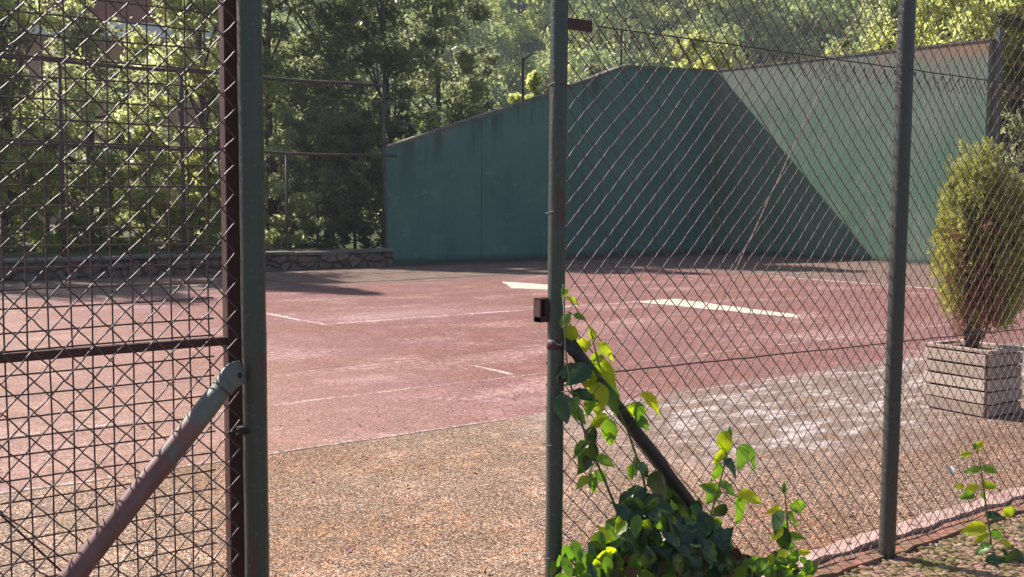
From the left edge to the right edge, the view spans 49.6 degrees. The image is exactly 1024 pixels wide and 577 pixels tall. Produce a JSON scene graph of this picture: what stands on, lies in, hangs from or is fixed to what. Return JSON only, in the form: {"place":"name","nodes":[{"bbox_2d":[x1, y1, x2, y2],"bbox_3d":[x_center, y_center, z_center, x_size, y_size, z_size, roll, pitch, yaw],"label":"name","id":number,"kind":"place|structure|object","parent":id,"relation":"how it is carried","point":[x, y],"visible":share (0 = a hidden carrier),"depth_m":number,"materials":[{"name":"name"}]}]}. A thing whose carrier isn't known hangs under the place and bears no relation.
{"place":"outdoors","nodes":[
{"label":"outdoors","id":0,"kind":"place"},
{"bbox_2d":[5,0,219,222],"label":"house","id":1,"kind":"structure","parent":0,"point":[136,12],"depth_m":57.19,"materials":[{"name":"tile"}]},
{"bbox_2d":[52,125,77,154],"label":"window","id":2,"kind":"structure","parent":1,"relation":"in","point":[52,125],"depth_m":57.19,"materials":[{"name":"grey glass"}]},
{"bbox_2d":[109,68,132,94],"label":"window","id":3,"kind":"structure","parent":1,"relation":"in","point":[114,77],"depth_m":57.34,"materials":[{"name":"grey glass"}]},
{"bbox_2d":[0,225,351,257],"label":"bank","id":4,"kind":"structure","parent":0,"point":[18,252],"depth_m":23.32,"materials":[{"name":"green plant"}]},
{"bbox_2d":[0,0,43,192],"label":"broadleaf tree","id":5,"kind":"object","parent":4,"relation":"on","point":[25,40],"visible":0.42,"depth_m":24.23,"materials":[{"name":"green plant"}]},
{"bbox_2d":[0,129,60,250],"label":"bush","id":6,"kind":"object","parent":4,"relation":"on","point":[9,153],"visible":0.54,"depth_m":22.91,"materials":[{"name":"green plant"}]},
{"bbox_2d":[9,119,97,251],"bbox_3d":[-9.778,-2.082,23.344,1.938,2.929,2.244,-3,6,-38],"label":"bush","id":7,"kind":"object","parent":4,"relation":"on","point":[18,220],"visible":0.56,"depth_m":23.02,"materials":[{"name":"green plant"}]},
{"bbox_2d":[0,0,117,243],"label":"broadleaf tree","id":8,"kind":"object","parent":4,"relation":"on","point":[28,17],"visible":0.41,"depth_m":25.23,"materials":[{"name":"green plant"}]},
{"bbox_2d":[13,0,162,237],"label":"broadleaf tree","id":9,"kind":"object","parent":4,"relation":"on","point":[92,26],"visible":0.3,"depth_m":29.37,"materials":[{"name":"green plant"}]},
{"bbox_2d":[50,148,151,249],"bbox_3d":[-9.031,-1.833,24.190,2.073,2.480,2.050,-3,6,-38],"label":"bush","id":10,"kind":"object","parent":4,"relation":"on","point":[93,201],"visible":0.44,"depth_m":23.91,"materials":[{"name":"green plant"}]},
{"bbox_2d":[98,125,208,250],"bbox_3d":[-7.969,-2.027,23.982,2.178,3.093,2.403,4,6,37],"label":"bush","id":11,"kind":"object","parent":4,"relation":"on","point":[140,133],"visible":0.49,"depth_m":23.71,"materials":[{"name":"green plant"}]},
{"bbox_2d":[100,24,214,234],"bbox_3d":[-10.492,-4.639,32.931,3.551,6.394,3.186,-3,6,-38],"label":"broadleaf tree","id":12,"kind":"object","parent":4,"relation":"on","point":[159,180],"visible":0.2,"depth_m":32.27,"materials":[{"name":"green plant"}]},
{"bbox_2d":[143,151,220,248],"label":"bush","id":13,"kind":"object","parent":4,"relation":"on","point":[194,198],"visible":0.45,"depth_m":24.24,"materials":[{"name":"green plant"}]},
{"bbox_2d":[0,55,396,257],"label":"tall fence","id":14,"kind":"object","parent":4,"relation":"on","point":[383,155],"visible":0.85,"depth_m":21.51,"materials":[{"name":"grey metal"}]},
{"bbox_2d":[104,0,295,235],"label":"broadleaf tree","id":15,"kind":"object","parent":4,"relation":"on","point":[193,20],"visible":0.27,"depth_m":26.54,"materials":[{"name":"green plant"}]},
{"bbox_2d":[173,100,269,246],"bbox_3d":[-6.561,-2.521,24.996,2.106,3.524,2.108,-3,6,-38],"label":"bush","id":16,"kind":"object","parent":4,"relation":"on","point":[211,231],"visible":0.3,"depth_m":24.79,"materials":[{"name":"green plant"}]},
{"bbox_2d":[202,0,358,233],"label":"broadleaf tree","id":17,"kind":"object","parent":4,"relation":"on","point":[334,63],"visible":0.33,"depth_m":28.19,"materials":[{"name":"green plant"}]},
{"bbox_2d":[264,116,322,247],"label":"bush","id":18,"kind":"object","parent":4,"relation":"on","point":[272,235],"visible":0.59,"depth_m":25.18,"materials":[{"name":"green plant"}]},
{"bbox_2d":[268,94,381,247],"bbox_3d":[-4.606,-2.624,25.924,2.308,3.847,2.548,4,6,40],"label":"bush","id":19,"kind":"object","parent":4,"relation":"on","point":[321,147],"visible":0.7,"depth_m":25.75,"materials":[{"name":"green plant"}]},
{"bbox_2d":[0,0,934,248],"bbox_3d":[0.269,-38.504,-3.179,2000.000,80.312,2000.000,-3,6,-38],"label":"ground","id":20,"kind":"structure","parent":0,"point":[525,49],"depth_m":111.85,"materials":[{"name":"green plant"}]},
{"bbox_2d":[262,0,408,241],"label":"broadleaf tree","id":21,"kind":"object","parent":20,"relation":"on","point":[297,11],"visible":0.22,"depth_m":29.52,"materials":[{"name":"green plant"}]},
{"bbox_2d":[300,110,381,248],"bbox_3d":[-3.758,-2.569,26.650,2.254,3.427,2.561,-3,6,-38],"label":"bush","id":22,"kind":"object","parent":20,"relation":"on","point":[352,199],"visible":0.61,"depth_m":26.25,"materials":[{"name":"green plant"}]},
{"bbox_2d":[334,94,421,247],"bbox_3d":[-3.156,-2.876,27.521,2.428,3.891,2.418,-3,6,-38],"label":"bush","id":23,"kind":"object","parent":20,"relation":"on","point":[395,129],"visible":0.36,"depth_m":27.02,"materials":[{"name":"green plant"}]},
{"bbox_2d":[291,0,470,237],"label":"broadleaf tree","id":24,"kind":"object","parent":20,"relation":"on","point":[397,62],"visible":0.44,"depth_m":29.73,"materials":[{"name":"green plant"}]},
{"bbox_2d":[373,0,503,133],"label":"broadleaf tree","id":25,"kind":"object","parent":20,"relation":"on","point":[478,11],"visible":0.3,"depth_m":34.89,"materials":[{"name":"green plant"}]},
{"bbox_2d":[445,44,499,119],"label":"broadleaf tree","id":26,"kind":"object","parent":20,"relation":"on","point":[488,104],"visible":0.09,"depth_m":42.24,"materials":[{"name":"green plant"}]},
{"bbox_2d":[0,0,1023,212],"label":"hillside wood","id":27,"kind":"object","parent":20,"relation":"on","point":[499,36],"visible":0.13,"depth_m":101.92,"materials":[{"name":"green plant"}]},
{"bbox_2d":[507,70,549,103],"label":"shrub","id":28,"kind":"object","parent":20,"relation":"on","point":[533,80],"visible":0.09,"depth_m":31.05,"materials":[{"name":"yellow plant"}]},
{"bbox_2d":[386,65,715,262],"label":"side wall","id":29,"kind":"structure","parent":20,"relation":"on","point":[476,187],"depth_m":27.61,"materials":[{"name":"green paint"}]},
{"bbox_2d":[504,53,531,100],"bbox_3d":[0.145,-5.146,27.045,0.728,1.146,0.067,2,5,20],"label":"net post","id":30,"kind":"object","parent":29,"relation":"on","point":[525,58],"visible":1,"depth_m":26.98,"materials":[{"name":"metal"}]},
{"bbox_2d":[603,25,629,65],"bbox_3d":[2.717,-6.268,28.965,0.748,1.163,0.076,2,5,18],"label":"net post","id":31,"kind":"object","parent":29,"relation":"on","point":[621,34],"visible":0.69,"depth_m":28.91,"materials":[{"name":"metal"}]},
{"bbox_2d":[582,60,609,76],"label":"shrub","id":32,"kind":"object","parent":20,"relation":"on","point":[594,68],"visible":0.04,"depth_m":39.21,"materials":[{"name":"green plant"}]},
{"bbox_2d":[670,29,734,191],"bbox_3d":[6.025,-4.912,36.299,4.581,7.105,3.985,1,5,8],"label":"shrub","id":33,"kind":"object","parent":20,"relation":"on","point":[697,64],"visible":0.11,"depth_m":36.16,"materials":[{"name":"green plant"}]},
{"bbox_2d":[533,0,1023,576],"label":"chain link fence","id":34,"kind":"object","parent":20,"relation":"on","point":[549,308],"visible":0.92,"depth_m":4.26,"materials":[{"name":"grey metal"}]},
{"bbox_2d":[655,0,863,443],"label":"guy wire","id":35,"kind":"object","parent":34,"relation":"attached to","point":[763,211],"visible":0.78,"depth_m":5.55,"materials":[{"name":"grey metal"}]},
{"bbox_2d":[837,38,877,52],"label":"shrub","id":36,"kind":"object","parent":20,"relation":"on","point":[846,44],"visible":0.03,"depth_m":35.07,"materials":[{"name":"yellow plant"}]},
{"bbox_2d":[711,27,1005,263],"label":"front wall","id":37,"kind":"structure","parent":20,"relation":"on","point":[737,154],"depth_m":28.00,"materials":[{"name":"green paint"}]},
{"bbox_2d":[857,0,916,51],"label":"broadleaf tree","id":38,"kind":"object","parent":20,"relation":"on","point":[894,9],"visible":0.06,"depth_m":38.99,"materials":[{"name":"green plant"}]},
{"bbox_2d":[761,487,1023,576],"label":"kerb","id":39,"kind":"structure","parent":20,"relation":"on","point":[852,544],"depth_m":5.02,"materials":[{"name":"grey concrete"}]},
{"bbox_2d":[864,0,1022,105],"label":"broadleaf tree","id":40,"kind":"object","parent":20,"relation":"on","point":[925,29],"visible":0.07,"depth_m":33.20,"materials":[{"name":"green plant"}]},
{"bbox_2d":[923,0,1023,157],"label":"broadleaf tree","id":41,"kind":"object","parent":20,"relation":"on","point":[1008,66],"visible":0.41,"depth_m":27.54,"materials":[{"name":"green plant"}]},
{"bbox_2d":[980,38,1023,172],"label":"broadleaf tree","id":42,"kind":"object","parent":20,"relation":"on","point":[1007,107],"visible":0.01,"depth_m":32.09,"materials":[{"name":"green plant"}]},
{"bbox_2d":[991,8,1023,217],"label":"broadleaf tree","id":43,"kind":"object","parent":20,"relation":"on","point":[1004,115],"visible":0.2,"depth_m":26.79,"materials":[{"name":"green plant"}]},
{"bbox_2d":[0,251,1023,576],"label":"court","id":44,"kind":"object","parent":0,"point":[394,345],"visible":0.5,"depth_m":7.80,"materials":[{"name":"red asphalt"}]},
{"bbox_2d":[0,0,269,576],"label":"chain link fence","id":45,"kind":"object","parent":44,"relation":"on","point":[249,374],"visible":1,"depth_m":2.75,"materials":[{"name":"grey metal"}]},
{"bbox_2d":[0,0,244,576],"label":"metal gate","id":46,"kind":"structure","parent":45,"relation":"attached to","point":[226,20],"depth_m":2.77,"materials":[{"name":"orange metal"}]},
{"bbox_2d":[0,248,393,280],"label":"stone wall","id":47,"kind":"structure","parent":44,"relation":"on","point":[323,259],"depth_m":21.04,"materials":[{"name":"grey stone"}]},
{"bbox_2d":[0,355,1015,576],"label":"fallen leaves","id":48,"kind":"object","parent":44,"relation":"on","point":[570,537],"visible":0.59,"depth_m":5.63,"materials":[{"name":"brown plant"}]},
{"bbox_2d":[502,281,547,288],"bbox_3d":[0.359,-0.055,18.872,0.944,0.001,1.806,0,5,-7],"label":"court marking","id":49,"kind":"object","parent":44,"relation":"on","point":[525,285],"visible":0.63,"depth_m":18.81,"materials":[{"name":"beige paint"}]},
{"bbox_2d":[632,299,799,317],"bbox_3d":[2.922,0.265,15.219,0.850,0.001,2.812,-3,6,-38],"label":"court marking","id":50,"kind":"object","parent":44,"relation":"on","point":[676,302],"visible":0.81,"depth_m":15.38,"materials":[{"name":"beige paint"}]},
{"bbox_2d":[946,466,955,473],"bbox_3d":[2.419,1.000,6.112,0.040,0.041,0.037,1,5,3],"label":"paper scrap","id":51,"kind":"object","parent":44,"relation":"on","point":[951,468],"visible":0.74,"depth_m":6.11,"materials":[{"name":"white paper"}]},
{"bbox_2d":[923,339,1023,417],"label":"planter box","id":52,"kind":"object","parent":44,"relation":"on","point":[958,379],"visible":0.7,"depth_m":7.78,"materials":[{"name":"white wood"}]},
{"bbox_2d":[926,136,1023,353],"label":"conifer shrub","id":53,"kind":"object","parent":52,"relation":"in","point":[959,227],"visible":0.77,"depth_m":7.74,"materials":[{"name":"green plant"}]},
{"label":"pavement","id":54,"kind":"structure","parent":0,"visible":0},
{"bbox_2d":[549,284,796,576],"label":"climbing vine","id":55,"kind":"object","parent":54,"relation":"on","point":[628,541],"visible":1,"depth_m":3.53,"materials":[{"name":"green plant"}]},
{"bbox_2d":[758,481,817,576],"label":"ivy","id":56,"kind":"object","parent":54,"relation":"on","point":[783,535],"visible":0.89,"depth_m":4.11,"materials":[{"name":"green plant"}]},
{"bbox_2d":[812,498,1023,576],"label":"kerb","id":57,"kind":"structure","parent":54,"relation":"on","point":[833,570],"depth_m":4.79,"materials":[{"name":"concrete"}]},
{"bbox_2d":[834,513,1023,576],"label":"gravel ground","id":58,"kind":"structure","parent":54,"relation":"on","point":[959,550],"depth_m":4.60,"materials":[{"name":"beige gravel"}]},
{"bbox_2d":[952,441,1023,568],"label":"ivy","id":59,"kind":"object","parent":54,"relation":"on","point":[977,528],"visible":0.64,"depth_m":4.67,"materials":[{"name":"green plant"}]}
]}

